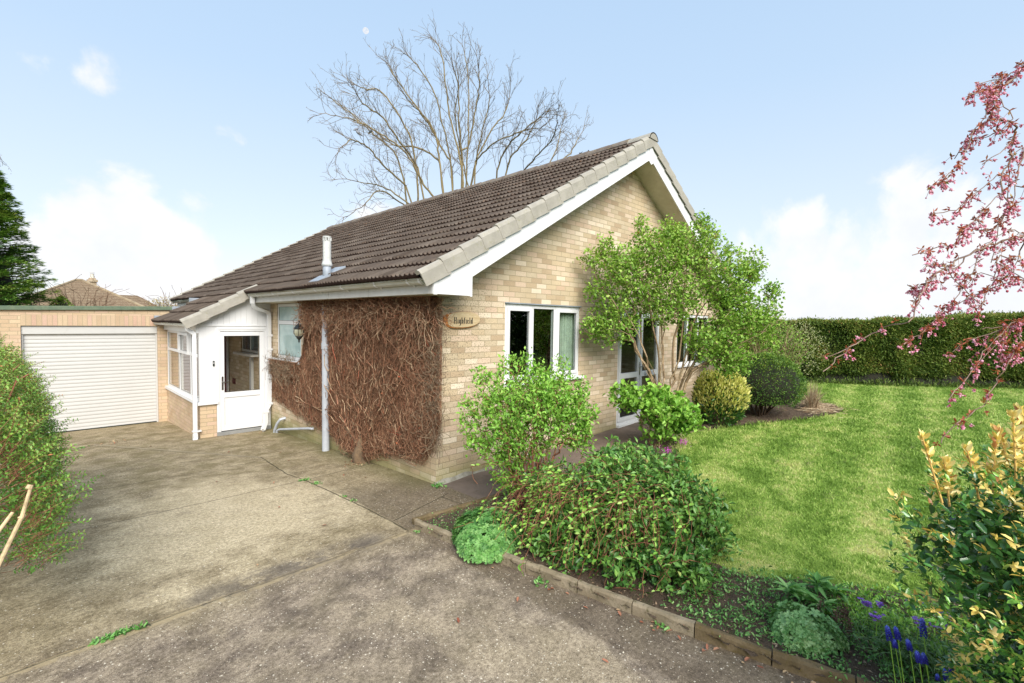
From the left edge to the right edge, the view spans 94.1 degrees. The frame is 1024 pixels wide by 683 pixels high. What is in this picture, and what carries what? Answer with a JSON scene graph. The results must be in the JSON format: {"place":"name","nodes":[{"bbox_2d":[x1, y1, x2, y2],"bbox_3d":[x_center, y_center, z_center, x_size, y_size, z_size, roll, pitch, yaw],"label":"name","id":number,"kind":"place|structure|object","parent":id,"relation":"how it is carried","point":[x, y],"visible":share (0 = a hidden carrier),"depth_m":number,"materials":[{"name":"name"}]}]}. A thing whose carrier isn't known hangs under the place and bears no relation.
{"place":"outdoors","nodes":[
{"label":"outdoors","id":0,"kind":"place"},
{"bbox_2d":[363,27,368,33],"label":"moon","id":1,"kind":"object","parent":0,"point":[365,31],"visible":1,"depth_m":2111.46,"materials":[{"name":"white"}]},
{"bbox_2d":[0,421,819,682],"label":"driveway","id":2,"kind":"structure","parent":0,"point":[179,543],"depth_m":3.48,"materials":[{"name":"concrete"}]},
{"bbox_2d":[0,335,103,573],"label":"leaved hedge","id":3,"kind":"object","parent":2,"relation":"on","point":[29,451],"visible":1,"depth_m":2.73,"materials":[{"name":"green plant"}]},
{"bbox_2d":[88,620,147,646],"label":"joint weed","id":4,"kind":"object","parent":2,"relation":"on","point":[103,639],"visible":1,"depth_m":2.99,"materials":[{"name":"green plant"}]},
{"bbox_2d":[432,482,446,488],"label":"joint weed","id":5,"kind":"object","parent":2,"relation":"on","point":[438,484],"visible":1,"depth_m":5.76,"materials":[{"name":"green plant"}]},
{"bbox_2d":[534,576,548,587],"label":"joint weed","id":6,"kind":"object","parent":2,"relation":"on","point":[537,579],"visible":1,"depth_m":3.66,"materials":[{"name":"green plant"}]},
{"bbox_2d":[644,619,669,632],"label":"joint weed","id":7,"kind":"object","parent":2,"relation":"on","point":[663,625],"visible":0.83,"depth_m":3.14,"materials":[{"name":"green plant"}]},
{"bbox_2d":[0,0,1023,320],"label":"sky","id":8,"kind":"structure","parent":0,"point":[147,146],"materials":[{"name":"blue"}]},
{"bbox_2d":[442,411,834,498],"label":"garden path","id":9,"kind":"structure","parent":0,"point":[469,486],"depth_m":6.90,"materials":[{"name":"concrete"}]},
{"bbox_2d":[602,378,707,446],"bbox_3d":[2.167,1.113,7.251,1.593,1.122,0.911,1,2,6],"label":"currant shrub","id":10,"kind":"object","parent":9,"relation":"on","point":[663,413],"visible":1,"depth_m":7.10,"materials":[{"name":"green plant"}]},
{"bbox_2d":[576,208,786,441],"bbox_3d":[2.666,-0.225,7.567,3.446,3.758,1.342,1,2,6],"label":"lilac tree","id":11,"kind":"object","parent":9,"relation":"on","point":[731,297],"visible":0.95,"depth_m":7.43,"materials":[{"name":"green plant"}]},
{"bbox_2d":[670,381,1023,606],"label":"lawn","id":12,"kind":"structure","parent":0,"point":[786,543],"depth_m":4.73,"materials":[{"name":"green plant"}]},
{"bbox_2d":[687,399,842,430],"bbox_3d":[4.933,1.448,9.799,2.650,0.178,4.700,3,3,45],"label":"shrub bed","id":13,"kind":"object","parent":12,"relation":"on","point":[784,413],"visible":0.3,"depth_m":9.48,"materials":[{"name":"soil"}]},
{"bbox_2d":[691,369,751,427],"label":"golden shrub","id":14,"kind":"object","parent":13,"relation":"on","point":[710,396],"visible":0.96,"depth_m":8.56,"materials":[{"name":"yellow plant"}]},
{"bbox_2d":[706,311,773,370],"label":"young shrub","id":15,"kind":"object","parent":13,"relation":"on","point":[743,344],"visible":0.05,"depth_m":10.65,"materials":[{"name":"green plant"}]},
{"bbox_2d":[732,352,808,415],"bbox_3d":[4.972,0.856,9.465,1.581,1.344,1.620,3,3,45],"label":"clipped shrub","id":16,"kind":"object","parent":13,"relation":"on","point":[773,383],"visible":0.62,"depth_m":8.95,"materials":[{"name":"green plant"}]},
{"bbox_2d":[738,307,829,374],"bbox_3d":[6.144,0.292,11.186,1.962,2.246,2.132,3,3,45],"label":"twiggy shrub","id":17,"kind":"object","parent":13,"relation":"on","point":[786,341],"visible":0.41,"depth_m":11.01,"materials":[{"name":"green plant"}]},
{"bbox_2d":[792,380,855,417],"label":"dead grass clump","id":18,"kind":"object","parent":13,"relation":"on","point":[811,402],"visible":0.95,"depth_m":9.89,"materials":[{"name":"plant"}]},
{"bbox_2d":[686,406,1009,552],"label":"grass clippings","id":19,"kind":"object","parent":12,"relation":"on","point":[840,457],"depth_m":6.62,"materials":[{"name":"green plant"}]},
{"bbox_2d":[808,376,1023,389],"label":"plants","id":20,"kind":"object","parent":12,"relation":"on","point":[977,385],"visible":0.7,"depth_m":13.39,"materials":[{"name":"green plant"}]},
{"bbox_2d":[821,60,1023,446],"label":"weeping cherry","id":21,"kind":"object","parent":12,"relation":"on","point":[990,93],"visible":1,"depth_m":2.79,"materials":[{"name":"pink plant"}]},
{"bbox_2d":[911,616,925,639],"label":"violet flower","id":22,"kind":"object","parent":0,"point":[915,618],"visible":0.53,"depth_m":2.55,"materials":[{"name":"purple plant"}]},
{"bbox_3d":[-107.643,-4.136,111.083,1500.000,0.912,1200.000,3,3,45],"label":"ground","id":23,"kind":"structure","parent":0,"visible":0},
{"bbox_2d":[0,165,63,305],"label":"conifer tree","id":24,"kind":"object","parent":23,"relation":"on","point":[11,255],"visible":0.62,"depth_m":14.84,"materials":[{"name":"green plant"}]},
{"bbox_2d":[49,295,73,305],"bbox_3d":[-15.177,0.032,16.083,1.144,3.191,1.134,3,3,45],"label":"clipped cone","id":25,"kind":"object","parent":23,"relation":"on","point":[61,302],"visible":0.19,"depth_m":15.96,"materials":[{"name":"green plant"}]},
{"bbox_2d":[41,274,126,305],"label":"bare shrub","id":26,"kind":"object","parent":23,"relation":"on","point":[95,301],"visible":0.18,"depth_m":18.18,"materials":[{"name":"brown plant"}]},
{"bbox_2d":[22,272,154,305],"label":"neighbour house","id":27,"kind":"structure","parent":23,"relation":"on","point":[78,285],"depth_m":39.86,"materials":[{"name":"ceramic"}]},
{"bbox_2d":[0,305,197,433],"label":"garage","id":28,"kind":"structure","parent":23,"relation":"on","point":[106,366],"depth_m":10.15,"materials":[{"name":"white metal"}]},
{"bbox_2d":[129,287,181,305],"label":"budding shrub","id":29,"kind":"object","parent":23,"relation":"on","point":[160,303],"visible":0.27,"depth_m":19.63,"materials":[{"name":"brown plant"}]},
{"bbox_2d":[414,518,455,544],"bbox_3d":[-0.696,1.830,4.432,0.586,0.217,0.057,3,3,38],"label":"kerb stone","id":30,"kind":"object","parent":23,"relation":"on","point":[445,533],"visible":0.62,"depth_m":4.43,"materials":[{"name":"concrete"}]},
{"bbox_2d":[412,501,474,524],"bbox_3d":[-0.695,1.821,4.919,0.725,0.189,0.061,-1,3,-40],"label":"kerb stone","id":31,"kind":"object","parent":23,"relation":"on","point":[429,516],"visible":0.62,"depth_m":4.88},
{"bbox_2d":[306,14,593,225],"bbox_3d":[-3.467,-8.112,23.659,15.788,19.196,7.941,1,2,2],"label":"bare tree","id":32,"kind":"object","parent":23,"relation":"on","point":[461,155],"visible":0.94,"depth_m":23.43,"materials":[{"name":"brown plant"}]},
{"bbox_2d":[169,132,737,484],"bbox_3d":[-2.117,-0.876,12.933,12.804,6.074,9.694,3,3,45],"label":"bungalow","id":33,"kind":"object","parent":23,"relation":"on","point":[498,256],"visible":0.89,"depth_m":7.76,"materials":[{"name":"brick"}]},
{"bbox_2d":[151,284,270,439],"bbox_3d":[-6.525,0.437,10.211,3.289,3.242,1.577,3,3,45],"label":"porch","id":34,"kind":"object","parent":33,"relation":"attached to","point":[203,401],"visible":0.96,"depth_m":9.30,"materials":[{"name":"white plastic"}]},
{"bbox_2d":[167,330,198,400],"bbox_3d":[-6.857,0.430,9.923,2.920,1.290,0.096,3,3,45],"label":"window frame","id":35,"kind":"structure","parent":34,"relation":"in","point":[180,334],"depth_m":10.06,"materials":[{"name":"white plastic"}]},
{"bbox_2d":[183,331,225,395],"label":"inner door","id":36,"kind":"structure","parent":34,"relation":"in","point":[186,358],"depth_m":11.24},
{"bbox_2d":[242,326,257,353],"bbox_3d":[-5.858,-0.199,10.714,1.140,0.890,0.060,3,3,45],"label":"window frame","id":37,"kind":"structure","parent":33,"relation":"in","point":[251,349],"depth_m":10.70,"materials":[{"name":"white plastic"}]},
{"bbox_2d":[278,303,300,360],"bbox_3d":[-4.221,-0.193,9.097,1.180,1.055,0.060,3,3,45],"label":"window frame","id":38,"kind":"structure","parent":33,"relation":"in","point":[288,343],"depth_m":9.14,"materials":[{"name":"white plastic"}]},
{"bbox_2d":[294,319,308,341],"bbox_3d":[-3.557,-0.182,8.162,0.346,0.403,0.176,-1,3,-32],"label":"wall lantern","id":39,"kind":"object","parent":33,"relation":"attached to","point":[297,332],"depth_m":8.07,"materials":[{"name":"black metal"}]},
{"bbox_2d":[265,296,457,466],"bbox_3d":[-2.878,0.606,7.525,6.153,2.524,0.379,3,3,45],"label":"dead creeper","id":40,"kind":"object","parent":33,"relation":"attached to","point":[384,363],"visible":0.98,"depth_m":6.63,"materials":[{"name":"brown plant"}]},
{"bbox_2d":[443,312,479,327],"bbox_3d":[-0.627,-0.270,5.993,0.034,0.207,0.586,3,3,45],"label":"house sign","id":41,"kind":"object","parent":33,"relation":"attached to","point":[465,319],"visible":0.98,"depth_m":5.98,"materials":[{"name":"brown wood"}]},
{"bbox_2d":[504,303,578,382],"bbox_3d":[0.476,0.011,7.212,0.084,1.110,1.720,3,3,45],"label":"window frame","id":42,"kind":"structure","parent":33,"relation":"in","point":[555,310],"depth_m":7.35,"materials":[{"name":"white plastic"}]},
{"bbox_2d":[676,315,707,364],"bbox_3d":[4.099,-0.050,10.899,0.060,1.095,1.650,3,3,45],"label":"window frame","id":43,"kind":"structure","parent":33,"relation":"in","point":[693,316],"depth_m":10.71,"materials":[{"name":"white plastic"}]},
{"bbox_2d":[474,487,525,503],"bbox_3d":[-0.127,1.800,5.397,0.725,0.198,0.059,-1,3,-40],"label":"kerb stone","id":44,"kind":"object","parent":23,"relation":"on","point":[488,499],"visible":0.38,"depth_m":5.28,"materials":[{"name":"stone"}]},
{"bbox_2d":[473,544,527,571],"bbox_3d":[-0.171,1.852,4.041,0.711,0.213,0.060,3,3,36],"label":"kerb stone","id":45,"kind":"object","parent":23,"relation":"on","point":[514,559],"visible":0.25,"depth_m":3.88,"materials":[{"name":"concrete"}]},
{"bbox_2d":[526,560,578,592],"bbox_3d":[0.307,1.873,3.693,0.457,0.214,0.059,3,3,36],"label":"kerb stone","id":46,"kind":"object","parent":23,"relation":"on","point":[547,573],"visible":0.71,"depth_m":3.67,"materials":[{"name":"concrete"}]},
{"bbox_2d":[577,580,633,613],"bbox_3d":[0.669,1.892,3.435,0.417,0.212,0.057,3,3,36],"label":"kerb stone","id":47,"kind":"object","parent":23,"relation":"on","point":[615,600],"visible":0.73,"depth_m":3.40,"materials":[{"name":"stone"}]},
{"bbox_2d":[632,600,695,637],"bbox_3d":[1.010,1.907,3.190,0.407,0.215,0.058,3,3,35],"label":"kerb stone","id":48,"kind":"object","parent":23,"relation":"on","point":[666,618],"visible":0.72,"depth_m":3.16,"materials":[{"name":"stone"}]},
{"bbox_2d":[415,436,1018,682],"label":"flower bed","id":49,"kind":"object","parent":23,"relation":"on","point":[659,598],"visible":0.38,"depth_m":3.37,"materials":[{"name":"soil"}]},
{"bbox_2d":[427,494,524,535],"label":"corner weeds","id":50,"kind":"object","parent":49,"relation":"on","point":[467,511],"visible":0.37,"depth_m":4.82,"materials":[{"name":"green plant"}]},
{"bbox_2d":[450,506,527,563],"bbox_3d":[-0.236,1.647,4.242,0.706,0.351,0.687,3,3,45],"label":"geranium clump","id":51,"kind":"object","parent":49,"relation":"on","point":[482,532],"visible":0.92,"depth_m":4.03,"materials":[{"name":"green plant"}]},
{"bbox_2d":[453,346,601,515],"bbox_3d":[0.163,0.934,4.890,1.215,1.776,1.203,3,3,45],"label":"upright shrub","id":52,"kind":"object","parent":49,"relation":"on","point":[543,386],"visible":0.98,"depth_m":4.77,"materials":[{"name":"green plant"}]},
{"bbox_2d":[455,434,742,609],"bbox_3d":[0.741,1.364,4.215,2.289,1.129,1.940,3,3,45],"label":"trailing shrub","id":53,"kind":"object","parent":49,"relation":"on","point":[624,502],"visible":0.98,"depth_m":3.85,"materials":[{"name":"green plant"}]},
{"bbox_2d":[766,599,849,657],"bbox_3d":[1.836,1.790,2.990,0.462,0.228,0.395,3,3,45],"label":"geranium clump","id":54,"kind":"object","parent":49,"relation":"on","point":[810,633],"visible":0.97,"depth_m":2.91,"materials":[{"name":"green plant"}]},
{"bbox_2d":[769,569,853,613],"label":"broad leaved plant","id":55,"kind":"object","parent":49,"relation":"on","point":[820,584],"visible":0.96,"depth_m":3.31,"materials":[{"name":"green plant"}]},
{"bbox_2d":[660,561,972,682],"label":"bed weeds","id":56,"kind":"object","parent":49,"relation":"on","point":[765,579],"visible":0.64,"depth_m":3.19,"materials":[{"name":"green plant"}]},
{"bbox_2d":[816,594,855,642],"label":"dried flower stalks","id":57,"kind":"object","parent":49,"relation":"on","point":[846,616],"visible":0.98,"depth_m":3.00,"materials":[{"name":"brown plant"}]},
{"bbox_2d":[857,597,879,620],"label":"violet flower","id":58,"kind":"object","parent":49,"relation":"on","point":[866,603],"visible":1,"depth_m":2.75,"materials":[{"name":"purple plant"}]},
{"bbox_2d":[869,611,885,635],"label":"violet flower","id":59,"kind":"object","parent":49,"relation":"on","point":[878,617],"visible":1,"depth_m":2.55,"materials":[{"name":"purple plant"}]},
{"bbox_2d":[876,601,883,620],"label":"violet flower","id":60,"kind":"object","parent":49,"relation":"on","point":[880,603],"visible":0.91,"depth_m":2.75,"materials":[{"name":"purple plant"}]},
{"bbox_2d":[885,625,895,682],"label":"grape hyacinth","id":61,"kind":"object","parent":49,"relation":"on","point":[887,631],"visible":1,"depth_m":2.36,"materials":[{"name":"blue plant"}]},
{"bbox_2d":[892,639,901,682],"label":"grape hyacinth","id":62,"kind":"object","parent":49,"relation":"on","point":[894,644],"visible":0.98,"depth_m":2.42,"materials":[{"name":"blue plant"}]},
{"bbox_2d":[893,626,903,682],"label":"grape hyacinth","id":63,"kind":"object","parent":49,"relation":"on","point":[896,632],"visible":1,"depth_m":2.35,"materials":[{"name":"blue plant"}]},
{"bbox_2d":[905,639,914,682],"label":"grape hyacinth","id":64,"kind":"object","parent":49,"relation":"on","point":[908,644],"visible":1,"depth_m":2.32,"materials":[{"name":"blue plant"}]},
{"bbox_2d":[813,585,1021,682],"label":"strappy leaves","id":65,"kind":"object","parent":49,"relation":"on","point":[904,654],"visible":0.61,"depth_m":2.79,"materials":[{"name":"green plant"}]},
{"bbox_2d":[914,650,922,682],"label":"grape hyacinth","id":66,"kind":"object","parent":49,"relation":"on","point":[918,658],"visible":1,"depth_m":2.27,"materials":[{"name":"blue plant"}]},
{"bbox_2d":[825,580,1022,682],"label":"foliage","id":67,"kind":"object","parent":49,"relation":"on","point":[892,617],"visible":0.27,"depth_m":3.12,"materials":[{"name":"green plant"}]},
{"bbox_2d":[919,618,928,682],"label":"grape hyacinth","id":68,"kind":"object","parent":49,"relation":"on","point":[921,622],"visible":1,"depth_m":2.33,"materials":[{"name":"blue plant"}]},
{"bbox_2d":[921,652,929,682],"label":"grape hyacinth","id":69,"kind":"object","parent":49,"relation":"on","point":[924,658],"visible":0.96,"depth_m":2.33,"materials":[{"name":"blue plant"}]},
{"bbox_2d":[925,620,945,642],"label":"violet flower","id":70,"kind":"object","parent":49,"relation":"on","point":[934,627],"visible":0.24,"depth_m":2.55,"materials":[{"name":"purple plant"}]},
{"bbox_2d":[935,674,940,682],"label":"grape hyacinth","id":71,"kind":"object","parent":49,"relation":"on","point":[937,677],"visible":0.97,"depth_m":2.41,"materials":[{"name":"blue plant"}]},
{"bbox_2d":[942,668,948,681],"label":"grape hyacinth","id":72,"kind":"object","parent":49,"relation":"on","point":[945,677],"visible":0.46,"depth_m":2.42,"materials":[{"name":"blue plant"}]},
{"bbox_2d":[882,402,1023,682],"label":"variegated euonymus","id":73,"kind":"object","parent":49,"relation":"on","point":[996,549],"visible":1,"depth_m":1.82,"materials":[{"name":"green plant"}]},
{"bbox_2d":[695,621,771,665],"bbox_3d":[1.360,1.918,2.947,0.430,0.221,0.057,2,3,34],"label":"kerb stone","id":74,"kind":"object","parent":23,"relation":"on","point":[702,630],"visible":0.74,"depth_m":2.93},
{"bbox_2d":[772,648,854,682],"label":"kerb stone","id":75,"kind":"object","parent":23,"relation":"on","point":[793,664],"visible":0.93,"depth_m":2.71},
{"bbox_2d":[856,676,874,682],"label":"kerb stone","id":76,"kind":"object","parent":23,"relation":"on","point":[859,680],"visible":1,"depth_m":2.60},
{"bbox_2d":[739,310,1023,387],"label":"conifer hedge","id":77,"kind":"object","parent":23,"relation":"on","point":[879,354],"visible":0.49,"depth_m":13.58,"materials":[{"name":"green plant"}]}
]}

